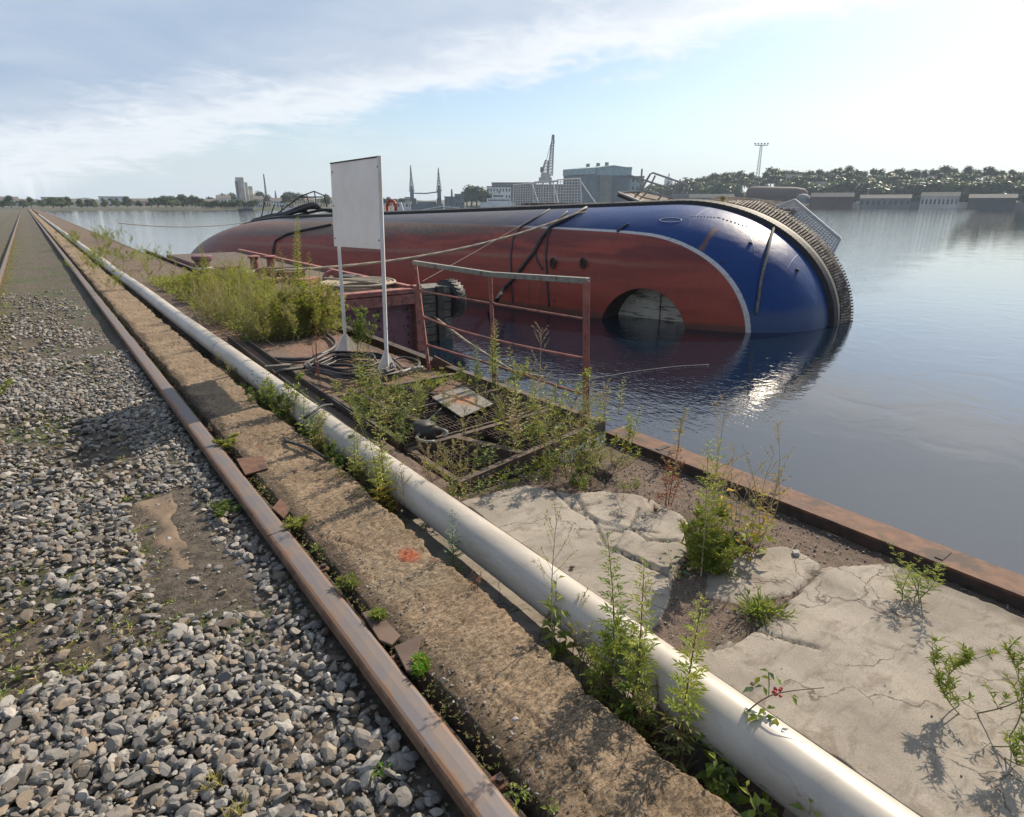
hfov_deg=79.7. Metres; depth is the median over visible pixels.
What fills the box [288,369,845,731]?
litter
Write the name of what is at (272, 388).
weed
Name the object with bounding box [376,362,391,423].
weed
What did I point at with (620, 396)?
weed
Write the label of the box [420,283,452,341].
timber crib
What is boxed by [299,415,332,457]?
weed
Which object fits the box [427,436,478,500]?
weed
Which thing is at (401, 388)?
weed
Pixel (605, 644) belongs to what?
weed
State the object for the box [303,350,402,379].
hose coil
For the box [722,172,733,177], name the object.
broadleaf tree
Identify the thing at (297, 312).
weed
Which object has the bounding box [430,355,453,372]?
kick plate
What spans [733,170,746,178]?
broadleaf tree
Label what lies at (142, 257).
weed
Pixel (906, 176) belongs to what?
broadleaf tree
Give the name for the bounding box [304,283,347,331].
weed
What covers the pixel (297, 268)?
weed
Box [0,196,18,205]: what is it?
shore house
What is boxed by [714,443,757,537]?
weed
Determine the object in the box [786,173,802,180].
hill building
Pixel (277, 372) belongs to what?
loose cable
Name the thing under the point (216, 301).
weed
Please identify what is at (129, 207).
shore ground
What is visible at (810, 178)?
broadleaf tree
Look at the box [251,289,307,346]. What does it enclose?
weed
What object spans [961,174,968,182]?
broadleaf tree
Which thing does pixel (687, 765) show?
weed
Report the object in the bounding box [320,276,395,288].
rope coil
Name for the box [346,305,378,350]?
weed
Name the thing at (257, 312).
weed
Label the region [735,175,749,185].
broadleaf tree
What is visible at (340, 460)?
weed
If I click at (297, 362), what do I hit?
loose cable
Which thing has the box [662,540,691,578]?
weed
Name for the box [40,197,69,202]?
shore house
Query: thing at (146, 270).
weed
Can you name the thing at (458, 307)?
fender tyre
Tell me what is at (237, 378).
weed
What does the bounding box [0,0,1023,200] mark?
sky
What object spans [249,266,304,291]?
weed
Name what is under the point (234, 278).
weed
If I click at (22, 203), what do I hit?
broadleaf tree
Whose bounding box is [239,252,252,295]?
weed
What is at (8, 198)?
broadleaf tree
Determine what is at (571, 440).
weed
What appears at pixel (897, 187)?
broadleaf tree
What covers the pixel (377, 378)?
weed
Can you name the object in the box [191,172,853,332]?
capsized ship
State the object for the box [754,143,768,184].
floodlight mast
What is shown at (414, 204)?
floating dock
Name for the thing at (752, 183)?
broadleaf tree
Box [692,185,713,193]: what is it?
broadleaf tree
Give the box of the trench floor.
[56,230,783,816]
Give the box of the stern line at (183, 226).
[119,221,249,226]
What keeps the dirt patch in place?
on the ground at (198, 551)
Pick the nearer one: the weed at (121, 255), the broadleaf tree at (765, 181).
the weed at (121, 255)
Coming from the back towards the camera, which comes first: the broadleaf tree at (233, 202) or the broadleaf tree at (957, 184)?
the broadleaf tree at (957, 184)
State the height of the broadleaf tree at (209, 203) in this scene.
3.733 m
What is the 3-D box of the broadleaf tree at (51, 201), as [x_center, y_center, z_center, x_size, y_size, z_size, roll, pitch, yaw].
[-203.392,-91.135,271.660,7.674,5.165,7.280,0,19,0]
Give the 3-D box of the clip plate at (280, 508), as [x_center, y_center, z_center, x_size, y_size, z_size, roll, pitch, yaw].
[-1.313,0.569,3.481,0.075,0.012,0.246,-13,23,-35]
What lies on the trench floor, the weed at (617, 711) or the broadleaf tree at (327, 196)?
the weed at (617, 711)
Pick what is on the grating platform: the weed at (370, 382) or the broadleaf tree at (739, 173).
the weed at (370, 382)
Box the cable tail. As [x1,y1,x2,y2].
[535,252,542,269]
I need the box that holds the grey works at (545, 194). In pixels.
[535,184,562,202]
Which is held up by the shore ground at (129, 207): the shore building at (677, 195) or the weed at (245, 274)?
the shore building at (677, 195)
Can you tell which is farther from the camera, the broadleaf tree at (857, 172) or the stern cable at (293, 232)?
the broadleaf tree at (857, 172)
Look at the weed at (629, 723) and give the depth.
2.20 m
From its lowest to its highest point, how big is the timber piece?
0.060 m
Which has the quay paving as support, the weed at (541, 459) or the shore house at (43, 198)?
the weed at (541, 459)
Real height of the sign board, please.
2.067 m
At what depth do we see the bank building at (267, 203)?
312.36 m
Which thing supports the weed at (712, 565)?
on the quay paving
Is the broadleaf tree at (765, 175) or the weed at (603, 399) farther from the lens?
the broadleaf tree at (765, 175)
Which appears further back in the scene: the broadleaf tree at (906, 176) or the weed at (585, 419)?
the broadleaf tree at (906, 176)
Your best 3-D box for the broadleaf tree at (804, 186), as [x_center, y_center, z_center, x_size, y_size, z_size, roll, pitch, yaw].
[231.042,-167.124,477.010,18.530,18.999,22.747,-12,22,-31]
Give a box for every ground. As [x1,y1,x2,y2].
[0,194,1021,209]
[0,209,526,816]
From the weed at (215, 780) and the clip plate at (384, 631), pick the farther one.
the clip plate at (384, 631)
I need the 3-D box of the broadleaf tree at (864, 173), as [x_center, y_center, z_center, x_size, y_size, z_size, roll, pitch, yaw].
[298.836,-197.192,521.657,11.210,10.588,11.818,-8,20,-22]
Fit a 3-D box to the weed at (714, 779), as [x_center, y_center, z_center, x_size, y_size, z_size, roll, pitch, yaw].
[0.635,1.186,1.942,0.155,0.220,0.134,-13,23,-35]
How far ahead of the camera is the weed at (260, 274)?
11.00 m
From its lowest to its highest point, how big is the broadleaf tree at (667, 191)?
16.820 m
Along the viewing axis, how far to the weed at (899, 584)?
2.66 m
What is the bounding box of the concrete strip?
[29,209,740,816]
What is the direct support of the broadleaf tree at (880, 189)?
on the shore ground at (129, 207)
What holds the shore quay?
on the water
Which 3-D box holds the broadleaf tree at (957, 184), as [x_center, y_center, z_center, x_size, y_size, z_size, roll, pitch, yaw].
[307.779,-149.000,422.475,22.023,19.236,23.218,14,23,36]
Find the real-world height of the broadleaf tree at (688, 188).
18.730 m
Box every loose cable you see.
[274,333,336,360]
[274,363,363,374]
[278,358,328,363]
[284,438,344,470]
[303,403,332,418]
[366,380,434,395]
[394,356,420,368]
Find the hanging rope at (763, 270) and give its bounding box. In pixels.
[755,227,774,313]
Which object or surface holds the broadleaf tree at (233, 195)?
on the shore ground at (129, 207)
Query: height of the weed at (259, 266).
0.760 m
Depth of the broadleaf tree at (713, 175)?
576.06 m
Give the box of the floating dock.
[411,198,442,207]
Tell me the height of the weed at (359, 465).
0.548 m
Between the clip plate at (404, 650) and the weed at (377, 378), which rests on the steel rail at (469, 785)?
the clip plate at (404, 650)
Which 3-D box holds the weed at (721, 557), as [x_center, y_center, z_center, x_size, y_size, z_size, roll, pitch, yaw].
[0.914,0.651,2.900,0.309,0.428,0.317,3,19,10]
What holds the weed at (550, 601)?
on the trench floor
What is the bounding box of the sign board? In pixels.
[330,156,396,368]
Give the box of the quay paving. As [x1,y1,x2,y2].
[32,209,1023,816]
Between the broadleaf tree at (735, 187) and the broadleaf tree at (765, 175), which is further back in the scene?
the broadleaf tree at (765, 175)
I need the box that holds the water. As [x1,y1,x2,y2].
[41,207,1023,575]
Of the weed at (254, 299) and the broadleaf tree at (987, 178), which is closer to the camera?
the weed at (254, 299)
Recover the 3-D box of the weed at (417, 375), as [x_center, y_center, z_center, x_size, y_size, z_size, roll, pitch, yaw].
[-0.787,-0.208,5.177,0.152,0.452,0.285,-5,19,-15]
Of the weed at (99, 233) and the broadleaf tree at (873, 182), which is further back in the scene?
the broadleaf tree at (873, 182)
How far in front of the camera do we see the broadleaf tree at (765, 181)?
521.95 m
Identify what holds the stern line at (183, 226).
attached to the capsized ship at (696, 264)
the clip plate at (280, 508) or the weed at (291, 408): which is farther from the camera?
the weed at (291, 408)
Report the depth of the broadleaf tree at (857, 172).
523.01 m
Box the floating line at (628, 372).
[551,364,708,379]
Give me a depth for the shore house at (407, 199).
392.57 m
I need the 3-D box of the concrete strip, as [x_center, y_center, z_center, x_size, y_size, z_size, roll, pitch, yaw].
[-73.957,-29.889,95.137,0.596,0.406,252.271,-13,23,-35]
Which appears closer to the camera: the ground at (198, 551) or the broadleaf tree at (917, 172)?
the ground at (198, 551)
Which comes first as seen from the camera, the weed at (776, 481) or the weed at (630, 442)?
the weed at (776, 481)
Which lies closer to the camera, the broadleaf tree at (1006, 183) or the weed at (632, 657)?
the weed at (632, 657)
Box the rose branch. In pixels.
[743,668,823,726]
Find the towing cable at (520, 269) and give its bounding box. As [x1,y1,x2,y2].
[487,206,587,311]
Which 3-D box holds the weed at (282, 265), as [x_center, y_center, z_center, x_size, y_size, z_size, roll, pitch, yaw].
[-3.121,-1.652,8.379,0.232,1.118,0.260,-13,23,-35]
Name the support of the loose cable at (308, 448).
on the concrete strip
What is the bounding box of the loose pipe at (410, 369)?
[380,366,422,377]
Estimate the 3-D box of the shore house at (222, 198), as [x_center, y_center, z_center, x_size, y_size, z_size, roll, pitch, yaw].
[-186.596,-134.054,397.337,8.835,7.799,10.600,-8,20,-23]
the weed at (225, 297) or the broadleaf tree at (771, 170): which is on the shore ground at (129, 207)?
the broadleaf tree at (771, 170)
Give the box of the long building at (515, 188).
[491,182,535,204]
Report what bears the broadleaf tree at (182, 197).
on the shore ground at (129, 207)
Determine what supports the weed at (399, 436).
on the grating platform
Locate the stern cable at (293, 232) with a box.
[272,223,331,254]
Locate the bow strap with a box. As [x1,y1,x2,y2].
[616,223,628,231]
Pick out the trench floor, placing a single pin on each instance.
(524, 614)
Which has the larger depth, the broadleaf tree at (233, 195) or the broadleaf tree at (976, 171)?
the broadleaf tree at (976, 171)
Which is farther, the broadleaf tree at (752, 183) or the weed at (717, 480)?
the broadleaf tree at (752, 183)
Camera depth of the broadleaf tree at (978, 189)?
414.65 m
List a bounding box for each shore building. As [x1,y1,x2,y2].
[671,193,687,198]
[805,180,827,185]
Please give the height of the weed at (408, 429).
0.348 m
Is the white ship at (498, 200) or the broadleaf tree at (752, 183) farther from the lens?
the broadleaf tree at (752, 183)
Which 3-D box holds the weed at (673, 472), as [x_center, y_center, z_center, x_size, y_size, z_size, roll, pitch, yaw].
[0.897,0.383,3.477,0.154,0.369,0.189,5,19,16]
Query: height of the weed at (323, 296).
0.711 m
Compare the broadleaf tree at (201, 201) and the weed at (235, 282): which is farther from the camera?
the broadleaf tree at (201, 201)
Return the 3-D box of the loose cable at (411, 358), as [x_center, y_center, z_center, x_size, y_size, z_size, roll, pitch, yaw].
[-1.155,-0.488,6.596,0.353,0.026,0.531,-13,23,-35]
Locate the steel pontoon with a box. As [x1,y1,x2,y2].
[166,249,424,350]
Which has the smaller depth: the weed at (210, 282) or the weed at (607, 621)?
the weed at (607, 621)
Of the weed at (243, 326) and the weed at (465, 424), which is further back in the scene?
the weed at (243, 326)
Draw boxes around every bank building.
[264,201,270,206]
[276,203,284,206]
[397,202,408,208]
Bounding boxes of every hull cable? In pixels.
[510,209,549,302]
[545,211,567,305]
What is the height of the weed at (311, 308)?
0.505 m
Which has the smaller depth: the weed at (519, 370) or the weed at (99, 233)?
the weed at (519, 370)
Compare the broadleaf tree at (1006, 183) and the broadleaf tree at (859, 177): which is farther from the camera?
the broadleaf tree at (859, 177)
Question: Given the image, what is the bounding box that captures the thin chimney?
[451,189,452,206]
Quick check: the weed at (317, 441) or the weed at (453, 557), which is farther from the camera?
the weed at (317, 441)
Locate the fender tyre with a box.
[437,279,466,317]
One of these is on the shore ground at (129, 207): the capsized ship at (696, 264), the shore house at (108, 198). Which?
the shore house at (108, 198)
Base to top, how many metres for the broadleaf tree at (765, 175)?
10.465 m
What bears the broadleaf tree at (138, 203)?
on the shore ground at (129, 207)
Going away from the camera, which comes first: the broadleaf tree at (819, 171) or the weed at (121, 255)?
the weed at (121, 255)
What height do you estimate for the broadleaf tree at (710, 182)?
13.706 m
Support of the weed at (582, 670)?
on the trench floor
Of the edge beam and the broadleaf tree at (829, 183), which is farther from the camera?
the broadleaf tree at (829, 183)
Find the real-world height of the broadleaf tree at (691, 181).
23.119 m
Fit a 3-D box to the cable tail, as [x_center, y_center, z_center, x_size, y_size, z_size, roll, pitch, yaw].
[0.725,-4.131,17.053,0.091,0.492,0.519,-8,20,-23]
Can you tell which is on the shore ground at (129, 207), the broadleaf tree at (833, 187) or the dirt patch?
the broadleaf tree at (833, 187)
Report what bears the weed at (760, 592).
on the quay paving
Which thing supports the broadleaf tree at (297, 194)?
on the shore ground at (129, 207)
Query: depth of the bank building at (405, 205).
329.55 m
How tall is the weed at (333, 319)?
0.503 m
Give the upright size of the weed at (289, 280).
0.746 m
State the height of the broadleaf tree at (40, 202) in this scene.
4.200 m
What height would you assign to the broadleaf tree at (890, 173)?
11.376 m
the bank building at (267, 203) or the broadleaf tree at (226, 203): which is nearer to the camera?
the broadleaf tree at (226, 203)
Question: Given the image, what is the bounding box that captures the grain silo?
[235,177,255,201]
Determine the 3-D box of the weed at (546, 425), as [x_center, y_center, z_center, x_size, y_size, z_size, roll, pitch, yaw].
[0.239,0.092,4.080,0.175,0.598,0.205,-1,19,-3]
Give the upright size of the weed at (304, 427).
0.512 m
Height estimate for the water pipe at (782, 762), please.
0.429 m
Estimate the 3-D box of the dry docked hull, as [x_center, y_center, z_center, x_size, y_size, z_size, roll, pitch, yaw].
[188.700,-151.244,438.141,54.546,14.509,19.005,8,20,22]
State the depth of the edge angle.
7.60 m
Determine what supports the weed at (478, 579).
on the trench floor
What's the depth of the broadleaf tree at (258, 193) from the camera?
456.24 m
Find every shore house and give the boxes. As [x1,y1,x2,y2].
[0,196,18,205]
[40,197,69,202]
[98,196,126,205]
[130,198,147,204]
[216,195,230,202]
[253,196,262,205]
[270,198,281,205]
[295,200,303,204]
[304,198,313,203]
[316,199,328,205]
[404,197,409,207]
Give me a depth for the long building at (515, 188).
527.18 m
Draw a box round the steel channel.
[227,334,378,438]
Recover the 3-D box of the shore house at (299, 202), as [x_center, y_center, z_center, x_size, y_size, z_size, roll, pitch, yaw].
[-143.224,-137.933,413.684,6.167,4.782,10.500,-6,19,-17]
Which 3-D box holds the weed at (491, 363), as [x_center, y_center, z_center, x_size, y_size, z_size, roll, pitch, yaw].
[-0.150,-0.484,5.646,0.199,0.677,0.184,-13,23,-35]
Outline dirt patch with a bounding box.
[130,494,193,569]
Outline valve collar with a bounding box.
[413,408,448,442]
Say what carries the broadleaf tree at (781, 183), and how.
on the shore ground at (129, 207)
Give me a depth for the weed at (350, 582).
2.75 m
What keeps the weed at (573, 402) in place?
on the quay paving
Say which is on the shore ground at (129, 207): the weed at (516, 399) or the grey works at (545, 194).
the grey works at (545, 194)
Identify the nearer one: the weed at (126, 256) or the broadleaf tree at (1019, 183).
the weed at (126, 256)
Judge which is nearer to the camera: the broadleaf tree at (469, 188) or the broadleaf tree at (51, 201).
the broadleaf tree at (51, 201)
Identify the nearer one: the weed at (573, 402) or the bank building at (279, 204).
the weed at (573, 402)
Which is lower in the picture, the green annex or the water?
the water
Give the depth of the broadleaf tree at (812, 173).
540.20 m
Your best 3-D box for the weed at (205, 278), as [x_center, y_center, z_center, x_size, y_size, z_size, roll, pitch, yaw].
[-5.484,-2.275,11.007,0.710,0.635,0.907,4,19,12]
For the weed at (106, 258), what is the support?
on the quay paving
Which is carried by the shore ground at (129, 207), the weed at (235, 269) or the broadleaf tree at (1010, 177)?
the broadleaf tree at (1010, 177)
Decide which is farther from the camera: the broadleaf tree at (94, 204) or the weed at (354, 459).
the broadleaf tree at (94, 204)
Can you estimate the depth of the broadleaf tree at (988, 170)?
476.45 m
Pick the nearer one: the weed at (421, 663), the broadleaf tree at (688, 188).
the weed at (421, 663)
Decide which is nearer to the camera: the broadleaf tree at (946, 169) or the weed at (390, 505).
the weed at (390, 505)
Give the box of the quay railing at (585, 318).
[412,260,589,413]
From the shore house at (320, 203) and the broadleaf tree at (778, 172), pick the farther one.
the broadleaf tree at (778, 172)
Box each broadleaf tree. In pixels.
[0,199,7,207]
[3,195,17,207]
[17,200,30,207]
[26,196,35,206]
[36,199,48,207]
[45,197,64,207]
[57,197,66,207]
[64,196,74,206]
[75,199,85,207]
[83,199,93,207]
[88,199,98,207]
[99,199,108,206]
[110,199,121,206]
[121,196,131,206]
[134,200,142,205]
[145,198,156,207]
[152,197,160,206]
[158,195,175,206]
[162,195,180,206]
[175,194,191,206]
[187,195,198,206]
[195,198,204,206]
[206,200,215,206]
[222,201,231,206]
[227,192,236,198]
[230,200,237,206]
[236,200,243,206]
[250,199,258,206]
[254,191,264,200]
[280,194,294,206]
[293,192,305,202]
[320,194,331,203]
[461,190,476,205]
[462,185,480,205]
[469,186,484,205]
[472,186,487,202]
[481,190,489,201]
[644,184,663,195]
[664,185,673,194]
[667,181,688,198]
[677,177,700,193]
[680,182,692,193]
[689,182,704,193]
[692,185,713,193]
[695,176,707,182]
[705,179,716,187]
[708,172,718,180]
[709,181,723,193]
[718,175,732,184]
[718,183,733,193]
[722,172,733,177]
[729,183,743,196]
[731,184,745,197]
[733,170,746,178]
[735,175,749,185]
[744,179,757,188]
[747,172,756,180]
[760,171,770,179]
[760,178,769,185]
[766,166,779,174]
[768,174,778,186]
[772,169,785,177]
[773,174,783,186]
[777,179,796,186]
[785,176,799,187]
[795,175,808,186]
[797,175,816,187]
[802,181,817,195]
[805,182,827,194]
[806,170,817,175]
[809,185,834,197]
[816,169,823,174]
[816,175,826,179]
[823,179,837,190]
[824,167,845,177]
[825,178,851,192]
[827,173,838,182]
[836,177,859,200]
[843,165,854,177]
[845,169,861,177]
[845,171,856,178]
[851,180,863,201]
[854,180,870,199]
[855,175,864,181]
[858,170,871,178]
[864,183,893,194]
[865,176,874,181]
[869,168,877,175]
[869,179,886,186]
[872,168,886,177]
[873,174,885,183]
[882,174,899,186]
[885,171,894,175]
[891,178,915,200]
[891,184,902,194]
[892,167,905,174]
[895,174,912,185]
[897,180,920,201]
[899,169,915,177]
[907,169,922,177]
[913,178,939,194]
[920,169,929,177]
[927,178,952,191]
[929,168,939,176]
[934,165,954,176]
[934,172,945,179]
[935,180,962,199]
[941,177,977,201]
[950,173,963,181]
[959,187,976,201]
[961,165,974,174]
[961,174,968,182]
[965,174,978,182]
[966,180,984,197]
[971,169,982,178]
[977,177,1008,193]
[978,166,996,176]
[983,170,999,179]
[984,176,1000,181]
[999,179,1021,198]
[1002,174,1018,183]
[1006,182,1023,199]
[1007,169,1016,175]
[1014,180,1023,202]
[1015,173,1023,181]
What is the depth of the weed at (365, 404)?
4.77 m
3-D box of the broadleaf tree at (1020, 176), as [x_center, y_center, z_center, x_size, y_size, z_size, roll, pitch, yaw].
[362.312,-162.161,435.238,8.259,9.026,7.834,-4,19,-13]
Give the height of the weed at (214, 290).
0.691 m
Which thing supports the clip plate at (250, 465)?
on the concrete strip
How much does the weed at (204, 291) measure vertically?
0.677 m
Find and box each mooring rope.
[273,212,584,271]
[323,277,542,377]
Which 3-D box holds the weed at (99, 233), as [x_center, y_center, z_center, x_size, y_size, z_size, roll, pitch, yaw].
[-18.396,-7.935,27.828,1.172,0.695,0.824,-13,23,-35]
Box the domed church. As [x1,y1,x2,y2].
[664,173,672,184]
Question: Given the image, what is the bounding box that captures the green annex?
[631,176,644,191]
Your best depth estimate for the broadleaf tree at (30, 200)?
293.56 m
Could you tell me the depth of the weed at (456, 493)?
3.65 m
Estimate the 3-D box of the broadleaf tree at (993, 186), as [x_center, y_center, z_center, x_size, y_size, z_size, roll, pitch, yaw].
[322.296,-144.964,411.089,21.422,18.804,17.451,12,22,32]
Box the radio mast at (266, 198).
[263,174,267,200]
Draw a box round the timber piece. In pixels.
[265,364,290,371]
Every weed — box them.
[0,378,15,394]
[53,228,77,246]
[58,254,99,271]
[74,258,105,272]
[75,248,106,262]
[83,248,132,263]
[89,243,107,259]
[90,229,112,240]
[93,224,121,243]
[93,227,114,241]
[93,270,123,290]
[96,240,124,251]
[99,247,135,263]
[104,250,177,288]
[105,247,141,259]
[111,228,132,247]
[129,241,171,257]
[132,243,149,269]
[136,244,171,263]
[170,265,227,285]
[174,275,202,295]
[176,270,208,293]
[180,262,229,286]
[182,282,233,327]
[183,265,232,298]
[190,273,227,312]
[191,278,227,320]
[191,768,224,793]
[192,268,244,313]
[195,282,236,319]
[196,280,270,323]
[197,272,243,314]
[197,275,245,292]
[198,238,214,287]
[198,285,243,322]
[199,258,239,287]
[199,270,237,308]
[199,295,256,335]
[201,268,241,292]
[202,265,262,308]
[206,286,271,324]
[208,498,242,517]
[209,280,249,319]
[209,290,261,324]
[210,256,233,276]
[210,432,239,447]
[211,275,247,294]
[218,256,243,285]
[218,268,244,294]
[218,278,250,309]
[219,267,249,296]
[219,789,250,816]
[223,254,266,281]
[223,265,233,312]
[224,260,272,288]
[225,359,238,383]
[229,261,252,288]
[233,254,272,280]
[233,284,284,309]
[233,292,269,342]
[235,296,297,339]
[235,301,271,340]
[238,269,269,317]
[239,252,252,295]
[240,289,307,340]
[241,382,274,408]
[242,298,291,335]
[243,273,266,290]
[245,271,278,298]
[248,368,276,415]
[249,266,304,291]
[249,270,269,324]
[250,290,288,336]
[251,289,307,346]
[254,291,276,340]
[256,274,313,325]
[256,281,279,340]
[259,379,270,411]
[260,370,306,426]
[267,258,276,299]
[268,280,323,339]
[268,284,323,333]
[270,280,336,325]
[270,298,341,334]
[271,298,330,335]
[277,245,292,296]
[278,390,299,427]
[282,279,333,333]
[282,514,309,530]
[290,295,351,329]
[291,217,305,331]
[293,279,340,327]
[295,388,329,445]
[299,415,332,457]
[300,287,339,334]
[302,543,323,552]
[304,252,321,333]
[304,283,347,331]
[309,409,330,455]
[310,322,321,389]
[319,291,338,321]
[321,434,353,469]
[325,443,374,495]
[330,379,417,441]
[334,379,379,426]
[334,572,360,591]
[345,426,369,489]
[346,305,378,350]
[346,433,365,479]
[349,339,366,407]
[350,448,391,506]
[362,357,376,402]
[365,409,395,510]
[365,605,387,620]
[367,351,383,394]
[371,761,391,778]
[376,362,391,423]
[377,470,399,513]
[382,403,436,446]
[385,394,420,434]
[388,461,411,525]
[389,375,432,414]
[395,367,409,405]
[406,372,424,420]
[409,649,431,677]
[413,359,427,408]
[413,436,463,481]
[424,372,466,391]
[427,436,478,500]
[439,376,455,408]
[441,361,486,386]
[443,509,464,571]
[446,477,469,498]
[455,403,482,447]
[464,382,493,420]
[467,436,506,466]
[469,569,488,591]
[470,345,482,385]
[470,480,484,497]
[486,319,502,390]
[489,375,515,436]
[503,782,529,811]
[504,387,526,455]
[506,345,527,440]
[509,357,529,399]
[519,401,605,481]
[520,369,547,440]
[523,372,538,423]
[531,322,556,442]
[531,456,558,471]
[532,500,577,660]
[534,591,558,647]
[535,379,559,463]
[539,575,579,672]
[540,464,592,492]
[541,364,598,455]
[541,796,560,816]
[542,429,642,492]
[548,403,586,477]
[558,588,590,673]
[563,379,598,440]
[571,391,598,446]
[571,621,609,694]
[580,613,639,707]
[585,414,606,471]
[587,379,612,424]
[587,531,633,709]
[588,641,658,732]
[589,412,641,474]
[600,693,620,709]
[603,691,673,758]
[612,376,626,414]
[614,555,661,737]
[614,700,650,740]
[623,491,659,510]
[627,407,641,454]
[635,675,669,751]
[651,591,711,772]
[656,445,684,506]
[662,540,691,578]
[670,735,716,777]
[672,406,687,450]
[676,497,744,575]
[685,434,726,575]
[689,530,741,578]
[694,732,750,813]
[696,472,736,542]
[702,391,750,539]
[704,743,728,796]
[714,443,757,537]
[728,587,803,625]
[734,488,778,560]
[739,780,819,816]
[741,418,793,547]
[747,582,769,600]
[876,531,948,603]
[924,630,1023,766]
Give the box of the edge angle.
[144,249,461,373]
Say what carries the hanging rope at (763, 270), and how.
hanging from the capsized ship at (696, 264)
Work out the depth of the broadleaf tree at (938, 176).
461.41 m
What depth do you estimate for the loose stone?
3.02 m
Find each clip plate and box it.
[236,456,267,475]
[272,498,289,518]
[362,611,400,646]
[394,634,422,672]
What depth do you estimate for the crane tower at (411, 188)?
359.76 m
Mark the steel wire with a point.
(472, 253)
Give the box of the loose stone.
[792,549,799,556]
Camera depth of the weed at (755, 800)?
1.78 m
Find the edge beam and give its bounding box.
[605,427,1023,611]
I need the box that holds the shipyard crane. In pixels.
[539,135,554,201]
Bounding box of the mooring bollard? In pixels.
[191,255,212,282]
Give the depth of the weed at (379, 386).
4.39 m
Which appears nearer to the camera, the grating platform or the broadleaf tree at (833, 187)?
the grating platform
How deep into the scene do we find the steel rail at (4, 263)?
20.47 m
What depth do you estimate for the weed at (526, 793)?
1.80 m
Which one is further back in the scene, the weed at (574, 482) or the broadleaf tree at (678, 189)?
the broadleaf tree at (678, 189)
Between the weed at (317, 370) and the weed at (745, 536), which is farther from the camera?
the weed at (317, 370)
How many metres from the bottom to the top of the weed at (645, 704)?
0.430 m
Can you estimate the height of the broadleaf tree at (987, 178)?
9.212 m
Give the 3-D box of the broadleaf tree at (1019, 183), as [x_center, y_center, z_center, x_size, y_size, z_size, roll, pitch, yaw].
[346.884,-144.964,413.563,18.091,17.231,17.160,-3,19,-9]
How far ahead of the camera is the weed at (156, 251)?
17.52 m
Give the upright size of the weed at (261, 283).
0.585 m
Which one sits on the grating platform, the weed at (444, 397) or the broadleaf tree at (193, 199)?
the weed at (444, 397)
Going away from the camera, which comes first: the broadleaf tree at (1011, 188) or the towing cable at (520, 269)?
the towing cable at (520, 269)
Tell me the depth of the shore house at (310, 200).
426.33 m
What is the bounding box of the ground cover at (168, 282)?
[0,238,623,816]
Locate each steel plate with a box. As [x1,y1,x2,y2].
[427,380,461,396]
[432,385,492,417]
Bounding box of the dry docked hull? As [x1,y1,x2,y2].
[746,186,810,201]
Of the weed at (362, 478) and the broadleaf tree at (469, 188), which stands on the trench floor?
the weed at (362, 478)
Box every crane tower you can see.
[409,165,413,198]
[436,168,441,198]
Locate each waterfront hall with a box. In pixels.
[689,194,734,199]
[809,193,854,207]
[858,194,911,207]
[919,192,960,207]
[967,194,1017,207]
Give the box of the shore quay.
[800,202,1023,207]
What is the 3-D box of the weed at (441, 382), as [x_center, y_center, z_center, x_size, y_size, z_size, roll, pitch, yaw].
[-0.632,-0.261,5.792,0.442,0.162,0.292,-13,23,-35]
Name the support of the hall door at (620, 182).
in the shipyard hall
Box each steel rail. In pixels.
[0,209,21,285]
[29,211,519,816]
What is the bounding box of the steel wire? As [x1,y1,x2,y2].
[422,217,532,281]
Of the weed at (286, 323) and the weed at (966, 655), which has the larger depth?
the weed at (286, 323)
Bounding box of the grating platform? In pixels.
[330,370,605,496]
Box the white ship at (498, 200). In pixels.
[480,191,514,206]
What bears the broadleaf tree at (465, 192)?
on the shore ground at (129, 207)
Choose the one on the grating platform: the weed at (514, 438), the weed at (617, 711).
the weed at (514, 438)
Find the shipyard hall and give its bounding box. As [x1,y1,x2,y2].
[563,162,630,202]
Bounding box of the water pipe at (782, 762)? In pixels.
[38,214,919,816]
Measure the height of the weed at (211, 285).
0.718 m
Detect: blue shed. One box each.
[444,196,454,207]
[454,194,464,207]
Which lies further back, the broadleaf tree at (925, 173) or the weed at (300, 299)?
the broadleaf tree at (925, 173)
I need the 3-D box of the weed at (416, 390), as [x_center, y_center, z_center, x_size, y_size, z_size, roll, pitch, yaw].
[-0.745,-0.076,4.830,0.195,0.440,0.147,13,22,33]
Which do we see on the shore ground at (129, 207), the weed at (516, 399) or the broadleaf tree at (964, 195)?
the broadleaf tree at (964, 195)
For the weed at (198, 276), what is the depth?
11.47 m
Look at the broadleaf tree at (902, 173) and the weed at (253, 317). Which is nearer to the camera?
the weed at (253, 317)
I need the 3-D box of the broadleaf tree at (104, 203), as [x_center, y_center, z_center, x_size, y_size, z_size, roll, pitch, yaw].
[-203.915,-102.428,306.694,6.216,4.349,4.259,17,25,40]
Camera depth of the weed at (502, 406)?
4.58 m
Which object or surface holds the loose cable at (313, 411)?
on the water pipe at (782, 762)
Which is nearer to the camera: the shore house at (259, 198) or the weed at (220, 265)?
the weed at (220, 265)
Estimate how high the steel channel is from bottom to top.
0.110 m
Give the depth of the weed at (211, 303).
8.47 m
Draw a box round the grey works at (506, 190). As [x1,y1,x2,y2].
[486,186,510,197]
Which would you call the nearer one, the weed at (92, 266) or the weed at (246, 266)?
the weed at (246, 266)
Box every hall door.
[599,175,611,201]
[613,176,626,201]
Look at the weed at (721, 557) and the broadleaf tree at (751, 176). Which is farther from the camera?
the broadleaf tree at (751, 176)
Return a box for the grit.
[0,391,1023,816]

